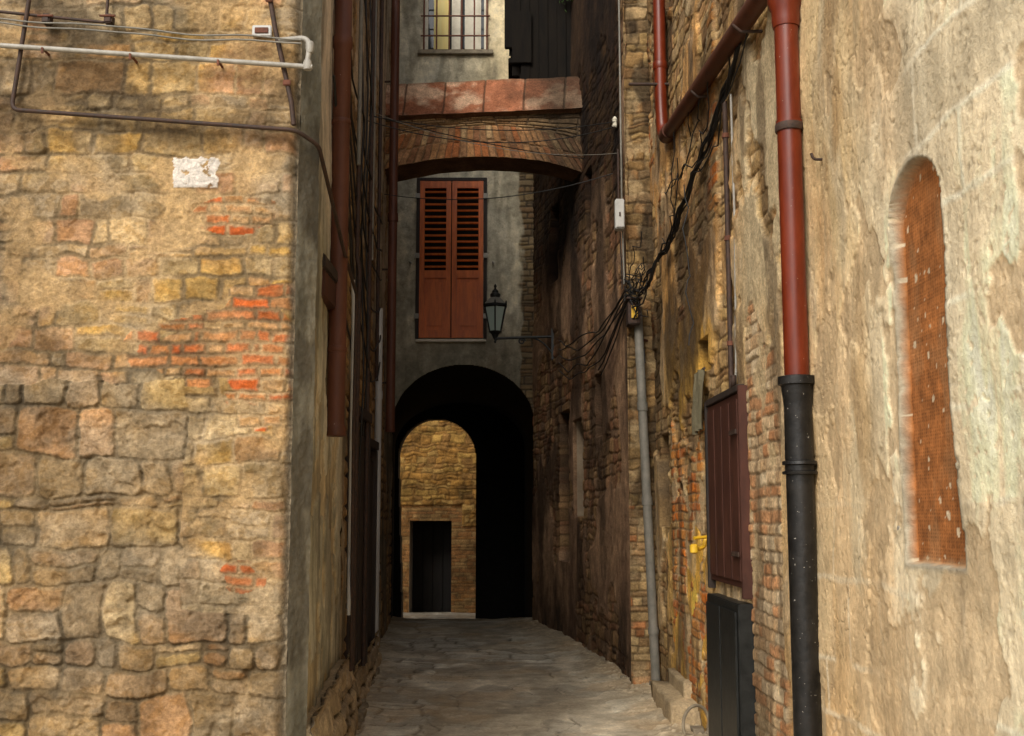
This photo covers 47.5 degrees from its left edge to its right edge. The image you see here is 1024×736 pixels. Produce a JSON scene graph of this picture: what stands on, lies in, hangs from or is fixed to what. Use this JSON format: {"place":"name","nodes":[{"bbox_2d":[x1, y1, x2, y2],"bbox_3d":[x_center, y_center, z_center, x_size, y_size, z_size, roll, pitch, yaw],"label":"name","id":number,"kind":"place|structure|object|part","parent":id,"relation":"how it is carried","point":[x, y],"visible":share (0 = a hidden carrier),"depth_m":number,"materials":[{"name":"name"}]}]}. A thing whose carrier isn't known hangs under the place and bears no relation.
{"place":"outdoors","nodes":[
{"label":"outdoors","id":0,"kind":"place"},
{"bbox_2d":[0,0,302,735],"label":"facade wall","id":1,"kind":"structure","parent":0,"point":[147,303],"depth_m":5.83,"materials":[{"name":"stone"}]},
{"bbox_2d":[340,412,349,658],"bbox_3d":[-1.330,1.413,9.256,0.090,2.130,0.080,0,-7,0],"label":"door jamb","id":2,"kind":"object","parent":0,"point":[347,641],"depth_m":9.23,"materials":[{"name":"brown wood"}]},
{"bbox_2d":[355,434,359,664],"bbox_3d":[-1.325,1.527,9.836,0.016,1.950,0.327,0,-7,0],"label":"door board","id":3,"kind":"object","parent":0,"point":[356,624],"depth_m":9.91,"materials":[{"name":"brown wood"}]},
{"bbox_2d":[346,400,371,423],"bbox_3d":[-1.325,0.385,9.981,0.100,0.088,1.300,0,-7,0],"label":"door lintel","id":4,"kind":"structure","parent":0,"point":[367,416],"depth_m":10.12,"materials":[{"name":"brown wood"}]},
{"bbox_2d":[339,0,379,672],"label":"alley wall","id":5,"kind":"structure","parent":0,"point":[344,471],"depth_m":9.96,"materials":[{"name":"stone"}]},
{"bbox_2d":[357,436,364,662],"bbox_3d":[-1.325,1.573,10.200,0.016,1.950,0.327,0,-7,0],"label":"door board","id":6,"kind":"object","parent":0,"point":[360,576],"depth_m":10.11,"materials":[{"name":"brown wood"}]},
{"bbox_2d":[360,423,370,663],"bbox_3d":[-1.330,1.561,10.426,0.090,2.130,0.080,0,-7,0],"label":"door jamb","id":7,"kind":"object","parent":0,"point":[368,537],"depth_m":10.41,"materials":[{"name":"brown wood"}]},
{"bbox_2d":[368,462,373,646],"bbox_3d":[-1.455,1.915,11.903,0.016,1.900,0.260,0,-7,0],"label":"door board","id":8,"kind":"object","parent":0,"point":[370,551],"depth_m":11.89,"materials":[{"name":"brown wood"}]},
{"bbox_2d":[371,450,377,645],"bbox_3d":[-1.460,1.900,12.097,0.090,2.080,0.080,0,-7,0],"label":"door jamb","id":9,"kind":"object","parent":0,"point":[374,455],"depth_m":12.07,"materials":[{"name":"brown wood"}]},
{"bbox_2d":[371,438,378,450],"bbox_3d":[-1.455,0.761,11.748,0.100,0.088,1.100,0,-7,0],"label":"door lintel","id":10,"kind":"structure","parent":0,"point":[374,445],"depth_m":11.93,"materials":[{"name":"brown wood"}]},
{"bbox_2d":[409,521,412,611],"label":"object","id":11,"kind":"object","parent":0,"point":[410,564],"depth_m":28.06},
{"bbox_2d":[413,612,446,612],"bbox_3d":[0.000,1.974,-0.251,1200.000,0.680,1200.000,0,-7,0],"label":"ground","id":12,"kind":"structure","parent":0,"point":[429,612],"depth_m":28.20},
{"bbox_2d":[286,20,302,680],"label":"wall","id":13,"kind":"structure","parent":12,"relation":"on","point":[291,491],"depth_m":6.98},
{"bbox_2d":[307,0,341,717],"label":"alley wall","id":14,"kind":"structure","parent":12,"relation":"on","point":[325,574],"depth_m":6.90,"materials":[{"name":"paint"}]},
{"bbox_2d":[321,269,335,311],"bbox_3d":[-1.125,-0.453,7.064,0.080,0.160,0.700,0,-7,0],"label":"side window board","id":15,"kind":"object","parent":14,"relation":"attached to","point":[328,293],"visible":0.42,"depth_m":6.91,"materials":[{"name":"brown paint"}]},
{"bbox_2d":[322,253,337,283],"bbox_3d":[-1.123,-0.573,7.079,0.095,0.080,0.800,0,-7,0],"label":"side window lintel","id":16,"kind":"structure","parent":14,"relation":"attached to","point":[328,267],"depth_m":6.88,"materials":[{"name":"brown wood"}]},
{"bbox_2d":[327,0,352,436],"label":"drain pipe","id":17,"kind":"object","parent":14,"relation":"attached to","point":[337,315],"visible":0.87,"depth_m":7.24,"materials":[{"name":"metal"}]},
{"bbox_2d":[374,0,392,637],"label":"alley wall","id":18,"kind":"structure","parent":12,"relation":"on","point":[385,536],"depth_m":15.31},
{"bbox_2d":[346,0,383,669],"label":"service pipes","id":19,"kind":"object","parent":18,"relation":"attached to","point":[370,225],"visible":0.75,"depth_m":10.22,"materials":[{"name":"metal"}]},
{"bbox_2d":[333,0,382,490],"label":"utility cables","id":20,"kind":"object","parent":19,"relation":"attached to","point":[363,229],"visible":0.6,"depth_m":9.92,"materials":[{"name":"black rubber"}]},
{"bbox_2d":[374,308,382,636],"bbox_3d":[-1.538,1.286,12.941,0.168,3.950,0.092,0,-7,0],"label":"drain pipe","id":21,"kind":"object","parent":18,"relation":"attached to","point":[378,398],"visible":0.52,"depth_m":12.97,"materials":[{"name":"grey plastic"}]},
{"bbox_2d":[382,0,399,431],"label":"drain pipe","id":22,"kind":"object","parent":18,"relation":"attached to","point":[392,232],"visible":0.86,"depth_m":14.29,"materials":[{"name":"metal"}]},
{"bbox_2d":[398,419,457,617],"bbox_3d":[-1.546,3.245,23.957,1.621,4.400,0.350,0,-7,0],"label":"exit reveal","id":23,"kind":"object","parent":12,"relation":"on","point":[415,426],"visible":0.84,"depth_m":24.07,"materials":[{"name":"grey stone"}]},
{"bbox_2d":[400,421,475,612],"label":"front wall","id":24,"kind":"structure","parent":12,"relation":"on","point":[438,469],"depth_m":27.80,"materials":[{"name":"stone"}]},
{"bbox_2d":[390,0,562,511],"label":"front wall","id":25,"kind":"structure","parent":12,"relation":"on","point":[510,250],"depth_m":18.10,"materials":[{"name":"paint"}]},
{"bbox_2d":[415,181,419,338],"bbox_3d":[-1.465,-1.686,18.072,0.050,2.500,0.090,0,-7,0],"label":"shutter frame","id":26,"kind":"object","parent":25,"relation":"attached to","point":[417,262],"visible":1,"depth_m":18.02,"materials":[{"name":"grey wood"}]},
{"bbox_2d":[425,0,428,48],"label":"window frame","id":27,"kind":"object","parent":25,"relation":"in","point":[426,20],"visible":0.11,"depth_m":18.73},
{"bbox_2d":[416,339,485,341],"bbox_3d":[-0.940,-0.418,17.895,1.080,0.040,0.120,0,-7,0],"label":"window sill","id":28,"kind":"structure","parent":25,"relation":"attached to","point":[450,340],"depth_m":17.84,"materials":[{"name":"grey stone"}]},
{"bbox_2d":[424,182,478,337],"bbox_3d":[-0.940,-1.672,18.181,1.200,2.700,0.030,0,-7,0],"label":"shutter backing","id":29,"kind":"object","parent":25,"relation":"attached to","point":[458,231],"visible":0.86,"depth_m":18.23,"materials":[{"name":"brown wood"}]},
{"bbox_2d":[417,178,486,181],"bbox_3d":[-0.940,-2.951,18.232,1.100,0.050,0.090,0,-7,0],"label":"shutter frame top","id":30,"kind":"object","parent":25,"relation":"attached to","point":[451,179],"visible":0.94,"depth_m":18.19,"materials":[{"name":"grey wood"}]},
{"bbox_2d":[419,181,450,337],"bbox_3d":[-1.191,-1.690,18.039,0.486,2.480,0.056,0,-7,0],"label":"shutter leaf","id":31,"kind":"object","parent":30,"relation":"attached to","point":[434,303],"visible":0.98,"depth_m":17.98,"materials":[{"name":"brown wood"}]},
{"bbox_2d":[451,181,483,337],"bbox_3d":[-0.689,-1.690,18.039,0.486,2.480,0.056,0,-7,0],"label":"shutter leaf","id":32,"kind":"object","parent":30,"relation":"attached to","point":[467,301],"visible":1,"depth_m":17.98,"materials":[{"name":"brown wood"}]},
{"bbox_2d":[417,49,492,54],"bbox_3d":[-0.900,-5.011,18.544,1.200,0.076,0.210,0,-7,0],"label":"window sill","id":33,"kind":"structure","parent":25,"relation":"attached to","point":[454,52],"depth_m":18.45,"materials":[{"name":"grey stone"}]},
{"bbox_2d":[421,0,489,49],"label":"window bars","id":34,"kind":"object","parent":25,"relation":"attached to","point":[449,16],"depth_m":18.51,"materials":[{"name":"brown metal"}]},
{"bbox_2d":[434,0,448,48],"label":"window curtain","id":35,"kind":"object","parent":34,"relation":"hanging from","point":[442,23],"depth_m":18.76,"materials":[{"name":"yellow fabric"}]},
{"bbox_2d":[465,0,480,48],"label":"window curtain","id":36,"kind":"object","parent":34,"relation":"hanging from","point":[469,10],"depth_m":18.76,"materials":[{"name":"white fabric"}]},
{"bbox_2d":[428,0,483,48],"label":"window glass","id":37,"kind":"object","parent":25,"relation":"in","point":[431,27],"depth_m":18.78,"materials":[{"name":"glass"}]},
{"bbox_2d":[452,0,460,48],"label":"window frame","id":38,"kind":"object","parent":25,"relation":"in","point":[456,21],"visible":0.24,"depth_m":18.72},
{"bbox_2d":[483,181,486,338],"bbox_3d":[-0.415,-1.686,18.072,0.050,2.500,0.090,0,-7,0],"label":"shutter frame","id":39,"kind":"object","parent":25,"relation":"attached to","point":[485,265],"visible":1,"depth_m":18.02,"materials":[{"name":"grey wood"}]},
{"bbox_2d":[484,0,485,48],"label":"window frame","id":40,"kind":"object","parent":25,"relation":"in","point":[484,24],"visible":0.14,"depth_m":18.73,"materials":[{"name":"white wood"}]},
{"bbox_2d":[561,0,615,662],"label":"alley wall","id":41,"kind":"structure","parent":12,"relation":"on","point":[588,612],"depth_m":13.95,"materials":[{"name":"stone"}]},
{"bbox_2d":[384,77,582,184],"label":"buttress arch","id":42,"kind":"structure","parent":41,"relation":"attached to","point":[521,104],"depth_m":14.91,"materials":[{"name":"brick"}]},
{"bbox_2d":[364,0,617,199],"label":"overhead cables","id":43,"kind":"object","parent":41,"relation":"attached to","point":[614,122],"visible":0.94,"depth_m":11.81,"materials":[{"name":"black rubber"}]},
{"bbox_2d":[483,284,553,360],"bbox_3d":[0.171,-0.661,16.616,1.159,1.100,0.390,0,-7,0],"label":"wall lantern","id":44,"kind":"object","parent":41,"relation":"attached to","point":[495,305],"depth_m":16.55,"materials":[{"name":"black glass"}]},
{"bbox_2d":[505,0,572,79],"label":"timber balcony","id":45,"kind":"structure","parent":41,"relation":"attached to","point":[538,39],"depth_m":15.55,"materials":[{"name":"wood"}]},
{"bbox_2d":[614,149,624,230],"bbox_3d":[1.055,-1.762,11.441,0.090,0.820,0.145,0,-7,0],"label":"electric meter box","id":46,"kind":"object","parent":41,"relation":"attached to","point":[619,221],"visible":1,"depth_m":11.36,"materials":[{"name":"plastic"}]},
{"bbox_2d":[624,297,641,327],"bbox_3d":[1.175,-0.536,11.262,0.150,0.263,0.270,0,-7,0],"label":"junction box","id":47,"kind":"object","parent":41,"relation":"attached to","point":[630,314],"visible":0.7,"depth_m":11.16,"materials":[{"name":"metal"}]},
{"bbox_2d":[559,0,747,379],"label":"wall cable bundle","id":48,"kind":"object","parent":41,"relation":"attached to","point":[726,88],"depth_m":10.18,"materials":[{"name":"black rubber"}]},
{"bbox_2d":[623,0,660,683],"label":"corner pier","id":49,"kind":"structure","parent":12,"relation":"on","point":[638,206],"depth_m":11.47,"materials":[{"name":"brick"}]},
{"bbox_2d":[634,306,659,680],"bbox_3d":[1.315,1.207,11.091,0.177,3.640,0.270,-7,-10,44],"label":"drain pipe","id":50,"kind":"object","parent":49,"relation":"attached to","point":[647,504],"visible":0.92,"depth_m":11.01,"materials":[{"name":"grey metal"}]},
{"bbox_2d":[647,0,793,735],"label":"alley wall","id":51,"kind":"structure","parent":12,"relation":"on","point":[696,30],"depth_m":8.24,"materials":[{"name":"stone"}]},
{"bbox_2d":[691,367,705,434],"bbox_3d":[1.381,0.251,8.642,0.058,0.468,0.430,0,-7,0],"label":"wall box","id":52,"kind":"object","parent":51,"relation":"attached to","point":[696,416],"visible":1,"depth_m":8.56,"materials":[{"name":"paint"}]},
{"bbox_2d":[690,535,706,553],"bbox_3d":[1.380,1.267,8.362,0.253,0.135,0.084,6,-10,-41],"label":"yellow gas valve","id":53,"kind":"object","parent":51,"relation":"attached to","point":[694,548],"visible":0.84,"depth_m":8.32,"materials":[{"name":"metal"}]},
{"bbox_2d":[629,0,821,735],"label":"drain pipe","id":54,"kind":"object","parent":51,"relation":"attached to","point":[796,382],"visible":0.94,"depth_m":5.78,"materials":[{"name":"metal"}]},
{"bbox_2d":[704,384,752,598],"bbox_3d":[1.417,0.816,7.653,0.070,1.310,1.151,0,-7,-1],"label":"wooden shutter door","id":55,"kind":"structure","parent":51,"relation":"attached to","point":[727,472],"depth_m":7.44,"materials":[{"name":"brown paint"}]},
{"bbox_2d":[708,394,741,587],"bbox_3d":[1.424,0.810,7.649,0.055,1.200,1.061,0,-7,-1],"label":"door leaf","id":56,"kind":"object","parent":55,"relation":"attached to","point":[716,577],"visible":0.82,"depth_m":7.62,"materials":[{"name":"brown paint"}]},
{"bbox_2d":[728,429,735,435],"bbox_3d":[1.374,0.402,7.247,0.008,0.030,0.200,0,-7,-1],"label":"door hinge","id":57,"kind":"object","parent":55,"relation":"attached to","point":[732,432],"depth_m":7.22,"materials":[{"name":"metal"}]},
{"bbox_2d":[731,551,738,556],"bbox_3d":[1.374,1.146,7.153,0.008,0.030,0.200,0,-7,-1],"label":"door hinge","id":58,"kind":"object","parent":55,"relation":"attached to","point":[734,554],"depth_m":7.14,"materials":[{"name":"metal"}]},
{"bbox_2d":[722,94,736,387],"bbox_3d":[1.418,-0.817,7.566,0.070,1.972,0.242,0,-7,0],"label":"rusty downpipe","id":59,"kind":"object","parent":51,"relation":"attached to","point":[732,376],"visible":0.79,"depth_m":7.63,"materials":[{"name":"metal"}]},
{"bbox_3d":[-5.965,-0.806,5.954,6.070,6.300,0.044,0,-7,0],"label":"facade wall","id":60,"kind":"object","parent":12,"relation":"on","visible":0},
{"bbox_2d":[0,18,313,70],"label":"wall conduit","id":61,"kind":"object","parent":60,"relation":"attached to","point":[307,65],"depth_m":5.94,"materials":[{"name":"white plastic"}]},
{"bbox_2d":[0,0,357,671],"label":"iron gas pipe","id":62,"kind":"object","parent":60,"relation":"attached to","point":[109,18],"visible":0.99,"depth_m":6.01,"materials":[{"name":"grey metal"}]},
{"bbox_2d":[252,25,271,36],"bbox_3d":[-1.295,-1.745,6.019,0.100,0.060,0.027,0,-7,0],"label":"ceramic plaque","id":63,"kind":"object","parent":60,"relation":"attached to","point":[263,30],"visible":0.97,"depth_m":6.01,"materials":[{"name":"ceramic"}]},
{"bbox_2d":[265,0,295,125],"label":"rusty iron strap","id":64,"kind":"object","parent":60,"relation":"attached to","point":[286,82],"visible":0.99,"depth_m":5.97,"materials":[{"name":"brown metal"}]},
{"bbox_2d":[285,0,321,735],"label":"cement corner","id":65,"kind":"object","parent":60,"relation":"attached to","point":[302,454],"visible":0.97,"depth_m":5.90,"materials":[{"name":"paint"}]},
{"bbox_2d":[398,419,466,596],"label":"exit wall back","id":66,"kind":"structure","parent":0,"point":[400,487],"depth_m":24.27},
{"bbox_2d":[393,403,523,618],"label":"exit wall","id":67,"kind":"structure","parent":0,"point":[496,438],"depth_m":23.82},
{"bbox_2d":[355,612,708,735],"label":"alley pavement","id":68,"kind":"structure","parent":0,"point":[453,674],"depth_m":10.90,"materials":[{"name":"grey stone"}]},
{"bbox_2d":[310,654,357,735],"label":"wall plinth","id":69,"kind":"structure","parent":68,"relation":"on","point":[339,717],"depth_m":7.27,"materials":[{"name":"stone"}]},
{"bbox_2d":[306,659,348,735],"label":"plinth top","id":70,"kind":"structure","parent":69,"relation":"on","point":[328,682],"depth_m":7.21,"materials":[{"name":"stone"}]},
{"bbox_2d":[359,703,365,708],"bbox_3d":[-1.262,2.808,9.534,0.143,0.105,0.197,0,-7,0],"label":"plinth stone","id":71,"kind":"object","parent":68,"relation":"on","point":[362,706],"visible":0.2,"depth_m":9.45,"materials":[{"name":"brown stone"}]},
{"bbox_2d":[360,709,366,721],"bbox_3d":[-1.222,2.752,9.135,0.142,0.117,0.209,0,-7,0],"label":"plinth stone","id":72,"kind":"object","parent":68,"relation":"on","point":[363,715],"visible":0.27,"depth_m":9.10,"materials":[{"name":"brown stone"}]},
{"bbox_2d":[352,630,381,708],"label":"wall plinth","id":73,"kind":"structure","parent":68,"relation":"on","point":[364,677],"depth_m":10.68,"materials":[{"name":"stone"}]},
{"bbox_2d":[375,667,379,674],"bbox_3d":[-1.416,3.075,11.683,0.172,0.139,0.250,0,-7,0],"label":"plinth stone","id":74,"kind":"object","parent":68,"relation":"on","point":[377,670],"visible":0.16,"depth_m":11.63,"materials":[{"name":"grey stone"}]},
{"bbox_2d":[390,365,533,617],"bbox_3d":[-1.035,2.627,20.719,2.770,4.610,6.330,0,-7,0],"label":"passage vault","id":75,"kind":"object","parent":68,"relation":"on","point":[488,388],"visible":0.92,"depth_m":20.67,"materials":[{"name":"stone"}]},
{"bbox_2d":[532,174,570,630],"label":"alley wall end","id":76,"kind":"structure","parent":68,"relation":"on","point":[550,519],"depth_m":16.81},
{"bbox_2d":[606,0,632,682],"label":"alley wall front","id":77,"kind":"structure","parent":68,"relation":"on","point":[620,536],"depth_m":12.05,"materials":[{"name":"brown brick"}]},
{"bbox_2d":[585,647,704,733],"bbox_3d":[1.221,2.920,11.384,0.404,0.337,5.909,0,-7,-4],"label":"stone step","id":78,"kind":"object","parent":68,"relation":"on","point":[673,699],"visible":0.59,"depth_m":9.07,"materials":[{"name":"beige stone"}]},
{"bbox_2d":[682,704,708,734],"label":"water hose","id":79,"kind":"object","parent":68,"relation":"on","point":[702,707],"visible":0.86,"depth_m":8.19,"materials":[{"name":"rubber"}]},
{"bbox_2d":[706,593,755,735],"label":"gas meter cabinet","id":80,"kind":"object","parent":68,"relation":"on","point":[730,671],"visible":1,"depth_m":7.18,"materials":[{"name":"grey metal"}]},
{"bbox_3d":[1.340,2.050,7.683,0.013,0.970,0.460,0,-7,-1],"label":"cabinet door far","id":81,"kind":"part","parent":80,"relation":"part of","materials":[{"name":"grey metal"}]},
{"bbox_3d":[1.349,1.988,7.197,0.013,0.970,0.460,0,-7,-1],"label":"cabinet door","id":82,"kind":"part","parent":80,"relation":"part of","materials":[{"name":"grey metal"}]},
{"bbox_2d":[798,0,1023,735],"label":"wall","id":83,"kind":"structure","parent":68,"relation":"on","point":[912,114],"depth_m":4.36,"materials":[{"name":"paint"}]},
{"bbox_2d":[810,153,899,530],"bbox_3d":[1.497,-0.200,5.052,0.126,1.794,0.881,0,-7,0],"label":"iron hook","id":84,"kind":"object","parent":83,"relation":"attached to","point":[820,159],"visible":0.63,"depth_m":5.58,"materials":[{"name":"brown metal"}]},
{"bbox_2d":[577,421,583,515],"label":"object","id":85,"kind":"structure","parent":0,"point":[580,475],"depth_m":14.85,"materials":[{"name":"grey"}]},
{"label":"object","id":86,"kind":"object","parent":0,"visible":0},
{"bbox_2d":[412,521,451,611],"bbox_3d":[-1.940,4.866,28.544,1.000,2.240,0.060,0,-7,0],"label":"door leaf","id":87,"kind":"object","parent":86,"relation":"attached to","point":[432,522],"visible":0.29,"depth_m":28.52,"materials":[{"name":"black wood"}]},
{"bbox_2d":[412,524,422,610],"bbox_3d":[-2.315,4.880,28.496,0.230,2.100,0.028,0,-7,0],"label":"door plank","id":88,"kind":"object","parent":87,"relation":"attached to","point":[417,565],"depth_m":28.48,"materials":[{"name":"brown wood"}]},
{"bbox_2d":[423,524,432,610],"bbox_3d":[-2.065,4.880,28.496,0.230,2.100,0.028,0,-7,0],"label":"door plank","id":89,"kind":"object","parent":87,"relation":"attached to","point":[427,560],"depth_m":28.49,"materials":[{"name":"brown wood"}]},
{"bbox_2d":[433,524,442,610],"bbox_3d":[-1.815,4.880,28.496,0.230,2.100,0.028,0,-7,0],"label":"door plank","id":90,"kind":"object","parent":87,"relation":"attached to","point":[437,565],"depth_m":28.48,"materials":[{"name":"brown wood"}]},
{"bbox_2d":[443,524,451,610],"bbox_3d":[-1.565,4.880,28.496,0.230,2.100,0.028,0,-7,0],"label":"door plank","id":91,"kind":"object","parent":87,"relation":"attached to","point":[447,568],"depth_m":28.48,"materials":[{"name":"brown wood"}]}
]}

